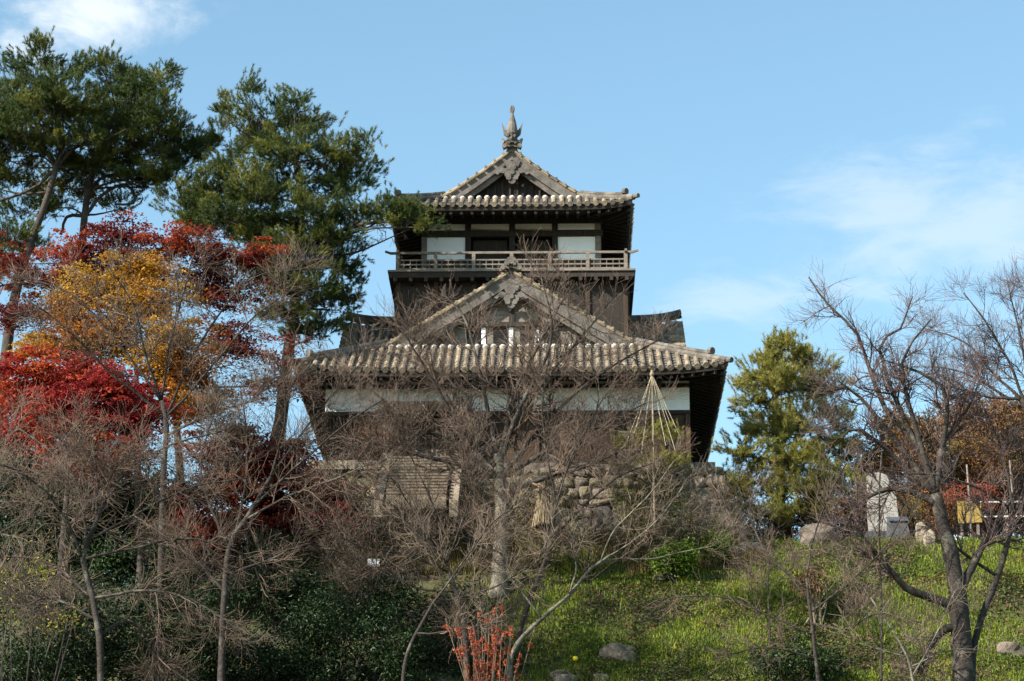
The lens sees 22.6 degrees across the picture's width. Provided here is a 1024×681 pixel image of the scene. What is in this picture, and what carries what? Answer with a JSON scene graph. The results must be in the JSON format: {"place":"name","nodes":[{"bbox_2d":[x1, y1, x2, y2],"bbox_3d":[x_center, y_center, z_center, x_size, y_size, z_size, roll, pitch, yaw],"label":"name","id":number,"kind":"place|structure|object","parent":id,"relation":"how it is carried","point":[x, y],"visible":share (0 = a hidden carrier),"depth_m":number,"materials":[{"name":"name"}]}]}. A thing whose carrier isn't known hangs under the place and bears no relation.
{"place":"outdoors","nodes":[
{"label":"outdoors","id":0,"kind":"place"},
{"bbox_2d":[0,536,1023,680],"bbox_3d":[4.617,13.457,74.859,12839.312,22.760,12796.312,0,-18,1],"label":"ground","id":1,"kind":"structure","parent":0,"point":[605,608],"depth_m":87.27,"materials":[{"name":"green plant"}]},
{"bbox_2d":[0,529,98,680],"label":"yellow bush","id":2,"kind":"object","parent":1,"relation":"on","point":[10,616],"visible":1,"depth_m":67.20,"materials":[{"name":"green plant"}]},
{"bbox_2d":[0,25,127,537],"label":"pine tree","id":3,"kind":"object","parent":1,"relation":"on","point":[53,98],"visible":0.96,"depth_m":102.03,"materials":[{"name":"green plant"}]},
{"bbox_2d":[0,376,128,642],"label":"cherry tree","id":4,"kind":"object","parent":1,"relation":"on","point":[21,489],"visible":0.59,"depth_m":73.67,"materials":[{"name":"brown plant"}]},
{"bbox_2d":[0,439,128,586],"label":"evergreen shrub","id":5,"kind":"object","parent":1,"relation":"on","point":[3,519],"visible":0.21,"depth_m":92.16,"materials":[{"name":"green plant"}]},
{"bbox_2d":[0,389,157,553],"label":"evergreen shrub","id":6,"kind":"object","parent":1,"relation":"on","point":[48,518],"depth_m":97.36,"materials":[{"name":"green plant"}]},
{"bbox_2d":[0,558,168,680],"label":"camellia bush","id":7,"kind":"object","parent":1,"relation":"on","point":[80,654],"visible":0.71,"depth_m":78.46,"materials":[{"name":"green plant"}]},
{"bbox_2d":[0,340,206,664],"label":"maple tree","id":8,"kind":"object","parent":1,"relation":"on","point":[95,378],"visible":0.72,"depth_m":85.46,"materials":[{"name":"red plant"}]},
{"bbox_2d":[18,39,225,298],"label":"pine tree","id":9,"kind":"object","parent":1,"relation":"on","point":[142,114],"visible":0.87,"depth_m":103.92,"materials":[{"name":"green plant"}]},
{"bbox_2d":[1,249,253,624],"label":"maple tree","id":10,"kind":"object","parent":1,"relation":"on","point":[151,268],"visible":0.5,"depth_m":90.12,"materials":[{"name":"orange plant"}]},
{"bbox_2d":[49,441,236,591],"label":"evergreen shrub","id":11,"kind":"object","parent":1,"relation":"on","point":[119,564],"visible":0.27,"depth_m":91.58,"materials":[{"name":"green plant"}]},
{"bbox_2d":[0,380,300,680],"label":"cherry tree","id":12,"kind":"object","parent":1,"relation":"on","point":[113,482],"visible":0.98,"depth_m":69.78,"materials":[{"name":"brown plant"}]},
{"bbox_2d":[0,208,322,589],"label":"maple tree","id":13,"kind":"object","parent":1,"relation":"on","point":[173,240],"visible":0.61,"depth_m":96.35,"materials":[{"name":"red plant"}]},
{"bbox_2d":[0,224,340,680],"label":"cherry tree","id":14,"kind":"object","parent":1,"relation":"on","point":[138,329],"visible":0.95,"depth_m":82.72,"materials":[{"name":"brown plant"}]},
{"bbox_2d":[94,567,276,680],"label":"camellia bush","id":15,"kind":"object","parent":1,"relation":"on","point":[208,651],"visible":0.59,"depth_m":80.48,"materials":[{"name":"green plant"}]},
{"bbox_2d":[151,419,376,576],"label":"maple tree","id":16,"kind":"object","parent":1,"relation":"on","point":[272,514],"visible":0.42,"depth_m":91.03,"materials":[{"name":"red plant"}]},
{"bbox_2d":[132,317,408,680],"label":"cherry tree","id":17,"kind":"object","parent":1,"relation":"on","point":[260,497],"visible":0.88,"depth_m":80.59,"materials":[{"name":"brown plant"}]},
{"bbox_2d":[201,519,366,636],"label":"camellia bush","id":18,"kind":"object","parent":1,"relation":"on","point":[260,594],"visible":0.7,"depth_m":86.67,"materials":[{"name":"green plant"}]},
{"bbox_2d":[148,62,452,521],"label":"pine tree","id":19,"kind":"object","parent":1,"relation":"on","point":[204,201],"visible":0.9,"depth_m":100.80,"materials":[{"name":"green plant"}]},
{"bbox_2d":[232,561,451,680],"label":"camellia bush","id":20,"kind":"object","parent":1,"relation":"on","point":[336,650],"visible":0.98,"depth_m":81.80,"materials":[{"name":"green plant"}]},
{"bbox_2d":[315,486,438,638],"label":"bare shrub","id":21,"kind":"object","parent":1,"relation":"on","point":[396,547],"visible":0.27,"depth_m":86.41,"materials":[{"name":"brown plant"}]},
{"bbox_2d":[289,384,559,680],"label":"cherry tree","id":22,"kind":"object","parent":1,"relation":"on","point":[365,572],"visible":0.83,"depth_m":80.89,"materials":[{"name":"brown plant"}]},
{"bbox_2d":[363,566,532,680],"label":"camellia bush","id":23,"kind":"object","parent":1,"relation":"on","point":[432,654],"visible":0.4,"depth_m":84.27,"materials":[{"name":"green plant"}]},
{"bbox_2d":[364,475,568,680],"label":"cherry tree","id":24,"kind":"object","parent":1,"relation":"on","point":[478,537],"visible":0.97,"depth_m":77.61,"materials":[{"name":"brown plant"}]},
{"bbox_2d":[420,555,553,679],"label":"bare shrub","id":25,"kind":"object","parent":1,"relation":"on","point":[511,614],"visible":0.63,"depth_m":82.11,"materials":[{"name":"red plant"}]},
{"bbox_2d":[442,604,534,680],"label":"orange shrub","id":26,"kind":"object","parent":1,"relation":"on","point":[477,665],"visible":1,"depth_m":73.59,"materials":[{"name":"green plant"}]},
{"bbox_2d":[327,227,688,597],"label":"cherry tree","id":27,"kind":"object","parent":1,"relation":"on","point":[520,409],"visible":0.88,"depth_m":90.42,"materials":[{"name":"brown plant"}]},
{"bbox_2d":[280,460,745,543],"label":"stone rampart","id":28,"kind":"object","parent":1,"relation":"on","point":[710,466],"visible":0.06,"depth_m":95.17,"materials":[{"name":"grey stone"}]},
{"bbox_2d":[374,453,462,516],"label":"stone staircase","id":29,"kind":"structure","parent":28,"relation":"on","point":[456,495],"depth_m":92.27,"materials":[{"name":"grey stone"}]},
{"bbox_2d":[287,105,733,465],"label":"castle keep","id":30,"kind":"structure","parent":28,"relation":"on","point":[490,210],"depth_m":101.12,"materials":[{"name":"wood"}]},
{"bbox_2d":[431,418,448,455],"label":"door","id":31,"kind":"structure","parent":30,"relation":"in","point":[434,419],"depth_m":97.00,"materials":[{"name":"brown wood"}]},
{"bbox_2d":[473,240,506,267],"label":"dark sliding door","id":32,"kind":"structure","parent":30,"relation":"in","point":[478,245],"depth_m":103.05,"materials":[{"name":"brown wood"}]},
{"bbox_2d":[517,240,549,267],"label":"dark sliding door","id":33,"kind":"structure","parent":30,"relation":"in","point":[534,243],"depth_m":103.02,"materials":[{"name":"brown wood"}]},
{"bbox_2d":[315,470,715,542],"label":"wall weeds","id":34,"kind":"object","parent":28,"relation":"on","point":[683,500],"depth_m":94.56,"materials":[{"name":"plant"}]},
{"bbox_2d":[319,467,744,545],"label":"dry vines","id":35,"kind":"object","parent":28,"relation":"attached to","point":[619,500],"visible":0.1,"depth_m":94.71,"materials":[{"name":"brown plant"}]},
{"bbox_2d":[627,370,679,533],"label":"winter rope tent","id":36,"kind":"object","parent":28,"relation":"on","point":[652,379],"visible":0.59,"depth_m":95.21,"materials":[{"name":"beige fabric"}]},
{"bbox_2d":[256,527,773,575],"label":"dry grass","id":37,"kind":"structure","parent":1,"relation":"on","point":[716,560],"depth_m":92.03,"materials":[{"name":"brown plant"}]},
{"bbox_2d":[532,470,560,546],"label":"straw wrapped shrub","id":38,"kind":"object","parent":1,"relation":"on","point":[540,499],"visible":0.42,"depth_m":92.66,"materials":[{"name":"beige plant"}]},
{"bbox_2d":[74,535,1023,680],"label":"fallen leaves","id":39,"kind":"object","parent":1,"relation":"on","point":[820,629],"visible":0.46,"depth_m":87.14,"materials":[{"name":"plant"}]},
{"bbox_2d":[404,325,699,670],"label":"cherry tree","id":40,"kind":"object","parent":1,"relation":"on","point":[578,444],"visible":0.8,"depth_m":85.34,"materials":[{"name":"brown plant"}]},
{"bbox_2d":[550,669,570,679],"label":"boulder","id":41,"kind":"object","parent":1,"relation":"on","point":[556,672],"visible":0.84,"depth_m":83.33,"materials":[{"name":"grey stone"}]},
{"bbox_2d":[553,674,578,680],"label":"boulder","id":42,"kind":"object","parent":1,"relation":"on","point":[562,677],"visible":1,"depth_m":82.79,"materials":[{"name":"grey stone"}]},
{"bbox_2d":[446,426,742,680],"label":"cherry tree","id":43,"kind":"object","parent":1,"relation":"on","point":[531,628],"visible":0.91,"depth_m":81.32,"materials":[{"name":"brown plant"}]},
{"bbox_2d":[593,673,609,680],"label":"boulder","id":44,"kind":"object","parent":1,"relation":"on","point":[602,676],"visible":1,"depth_m":82.84,"materials":[{"name":"grey stone"}]},
{"bbox_2d":[545,477,675,585],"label":"bare shrub","id":45,"kind":"object","parent":1,"relation":"on","point":[590,545],"visible":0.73,"depth_m":89.88,"materials":[{"name":"brown plant"}]},
{"bbox_2d":[598,643,636,659],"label":"boulder","id":46,"kind":"object","parent":1,"relation":"on","point":[612,650],"visible":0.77,"depth_m":84.42,"materials":[{"name":"grey stone"}]},
{"bbox_2d":[618,651,636,663],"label":"boulder","id":47,"kind":"object","parent":1,"relation":"on","point":[627,655],"visible":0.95,"depth_m":84.01,"materials":[{"name":"grey stone"}]},
{"bbox_2d":[609,418,692,535],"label":"pine tree","id":48,"kind":"object","parent":1,"relation":"on","point":[672,458],"visible":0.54,"depth_m":94.94,"materials":[{"name":"green plant"}]},
{"bbox_2d":[652,573,666,580],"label":"boulder","id":49,"kind":"object","parent":1,"relation":"on","point":[658,577],"visible":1,"depth_m":90.50,"materials":[{"name":"grey stone"}]},
{"bbox_2d":[637,528,709,583],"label":"green bush","id":50,"kind":"object","parent":1,"relation":"on","point":[684,558],"visible":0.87,"depth_m":90.25,"materials":[{"name":"green plant"}]},
{"bbox_2d":[643,459,729,544],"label":"bare shrub","id":51,"kind":"object","parent":1,"relation":"on","point":[684,516],"visible":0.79,"depth_m":91.79,"materials":[{"name":"brown plant"}]},
{"bbox_2d":[667,463,756,565],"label":"bare shrub","id":52,"kind":"object","parent":1,"relation":"on","point":[719,512],"visible":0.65,"depth_m":92.05,"materials":[{"name":"brown plant"}]},
{"bbox_2d":[692,520,738,567],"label":"green bush","id":53,"kind":"object","parent":1,"relation":"on","point":[718,544],"visible":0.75,"depth_m":91.38,"materials":[{"name":"green plant"}]},
{"bbox_2d":[447,535,1023,680],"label":"ground cover","id":54,"kind":"object","parent":1,"relation":"on","point":[612,662],"visible":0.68,"depth_m":86.63,"materials":[{"name":"green plant"}]},
{"bbox_2d":[740,542,764,548],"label":"boulder","id":55,"kind":"object","parent":1,"relation":"on","point":[753,543],"visible":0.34,"depth_m":92.30,"materials":[{"name":"white stone"}]},
{"bbox_2d":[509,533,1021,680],"bbox_3d":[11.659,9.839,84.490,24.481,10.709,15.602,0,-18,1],"label":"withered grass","id":56,"kind":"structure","parent":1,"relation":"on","point":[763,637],"depth_m":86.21,"materials":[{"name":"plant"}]},
{"bbox_2d":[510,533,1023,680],"bbox_3d":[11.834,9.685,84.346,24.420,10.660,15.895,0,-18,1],"label":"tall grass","id":57,"kind":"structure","parent":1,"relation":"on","point":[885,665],"depth_m":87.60,"materials":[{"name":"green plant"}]},
{"bbox_2d":[722,514,833,645],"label":"bare shrub","id":58,"kind":"object","parent":1,"relation":"on","point":[767,577],"visible":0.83,"depth_m":85.53,"materials":[{"name":"brown plant"}]},
{"bbox_2d":[639,429,933,680],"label":"cherry tree","id":59,"kind":"object","parent":1,"relation":"on","point":[783,621],"visible":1,"depth_m":75.91,"materials":[{"name":"brown plant"}]},
{"bbox_2d":[706,321,874,540],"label":"pine tree","id":60,"kind":"object","parent":1,"relation":"on","point":[779,424],"visible":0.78,"depth_m":97.66,"materials":[{"name":"green plant"}]},
{"bbox_2d":[744,485,865,540],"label":"autumn shrub","id":61,"kind":"object","parent":1,"relation":"on","point":[787,531],"visible":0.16,"depth_m":103.20,"materials":[{"name":"brown plant"}]},
{"bbox_2d":[742,626,868,680],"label":"camellia bush","id":62,"kind":"object","parent":1,"relation":"on","point":[825,671],"visible":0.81,"depth_m":81.51,"materials":[{"name":"green plant"}]},
{"bbox_2d":[782,560,833,625],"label":"dry shrub","id":63,"kind":"object","parent":1,"relation":"on","point":[816,586],"visible":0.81,"depth_m":87.23,"materials":[{"name":"brown plant"}]},
{"bbox_2d":[799,523,842,544],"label":"boulder","id":64,"kind":"object","parent":1,"relation":"on","point":[805,534],"visible":0.3,"depth_m":92.75,"materials":[{"name":"grey stone"}]},
{"bbox_2d":[865,472,897,538],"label":"stone monument","id":65,"kind":"object","parent":1,"relation":"on","point":[893,513],"visible":0.22,"depth_m":94.91,"materials":[{"name":"grey stone"}]},
{"bbox_2d":[824,449,965,680],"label":"sapling","id":66,"kind":"object","parent":1,"relation":"on","point":[881,630],"visible":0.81,"depth_m":77.33,"materials":[{"name":"brown plant"}]},
{"bbox_2d":[886,517,909,538],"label":"slate box","id":67,"kind":"object","parent":1,"relation":"on","point":[891,523],"visible":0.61,"depth_m":93.46,"materials":[{"name":"stone"}]},
{"bbox_2d":[775,255,1023,680],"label":"cherry tree","id":68,"kind":"object","parent":1,"relation":"on","point":[963,669],"visible":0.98,"depth_m":79.27,"materials":[{"name":"brown plant"}]},
{"bbox_2d":[842,403,972,539],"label":"autumn shrub","id":69,"kind":"object","parent":1,"relation":"on","point":[889,442],"visible":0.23,"depth_m":99.12,"materials":[{"name":"brown plant"}]},
{"bbox_2d":[795,520,1021,680],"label":"sapling","id":70,"kind":"object","parent":1,"relation":"on","point":[901,645],"visible":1,"depth_m":74.89,"materials":[{"name":"brown plant"}]},
{"bbox_2d":[898,492,926,536],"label":"bush","id":71,"kind":"object","parent":1,"relation":"on","point":[911,521],"visible":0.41,"depth_m":95.55,"materials":[{"name":"brown plant"}]},
{"bbox_2d":[915,522,927,542],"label":"boulder","id":72,"kind":"object","parent":1,"relation":"on","point":[920,534],"visible":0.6,"depth_m":92.84,"materials":[{"name":"stone"}]},
{"bbox_2d":[923,529,935,546],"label":"boulder","id":73,"kind":"object","parent":1,"relation":"on","point":[928,535],"visible":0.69,"depth_m":92.56,"materials":[{"name":"stone"}]},
{"bbox_2d":[861,368,1023,680],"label":"cherry tree","id":74,"kind":"object","parent":1,"relation":"on","point":[987,602],"visible":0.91,"depth_m":78.76,"materials":[{"name":"brown plant"}]},
{"bbox_2d":[889,251,1023,438],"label":"cherry tree","id":75,"kind":"object","parent":1,"relation":"on","point":[997,355],"visible":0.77,"depth_m":91.88,"materials":[{"name":"brown plant"}]},
{"bbox_2d":[966,464,971,537],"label":"wooden pole","id":76,"kind":"object","parent":1,"relation":"on","point":[968,497],"visible":0.43,"depth_m":97.07,"materials":[{"name":"grey wood"}]},
{"bbox_2d":[942,472,1002,537],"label":"red shrub","id":77,"kind":"object","parent":1,"relation":"on","point":[986,508],"visible":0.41,"depth_m":98.08,"materials":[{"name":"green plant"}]},
{"bbox_2d":[922,389,1023,539],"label":"autumn shrub","id":78,"kind":"object","parent":1,"relation":"on","point":[963,461],"visible":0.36,"depth_m":101.19,"materials":[{"name":"brown plant"}]},
{"bbox_2d":[957,501,1023,536],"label":"board screen","id":79,"kind":"object","parent":1,"relation":"on","point":[978,521],"visible":0.22,"depth_m":97.40,"materials":[{"name":"yellow wood"}]},
{"bbox_2d":[992,384,1023,506],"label":"autumn shrub","id":80,"kind":"object","parent":1,"relation":"on","point":[1020,412],"visible":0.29,"depth_m":102.48,"materials":[{"name":"brown plant"}]},
{"bbox_2d":[997,641,1023,656],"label":"boulder","id":81,"kind":"object","parent":1,"relation":"on","point":[1017,649],"visible":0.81,"depth_m":83.77,"materials":[{"name":"beige stone"}]},
{"bbox_2d":[1009,460,1015,538],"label":"wooden pole","id":82,"kind":"object","parent":1,"relation":"on","point":[1011,485],"visible":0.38,"depth_m":97.19,"materials":[{"name":"grey wood"}]},
{"bbox_2d":[0,0,1023,581],"label":"sky","id":83,"kind":"structure","parent":0,"point":[756,139],"materials":[{"name":"blue"}]}
]}

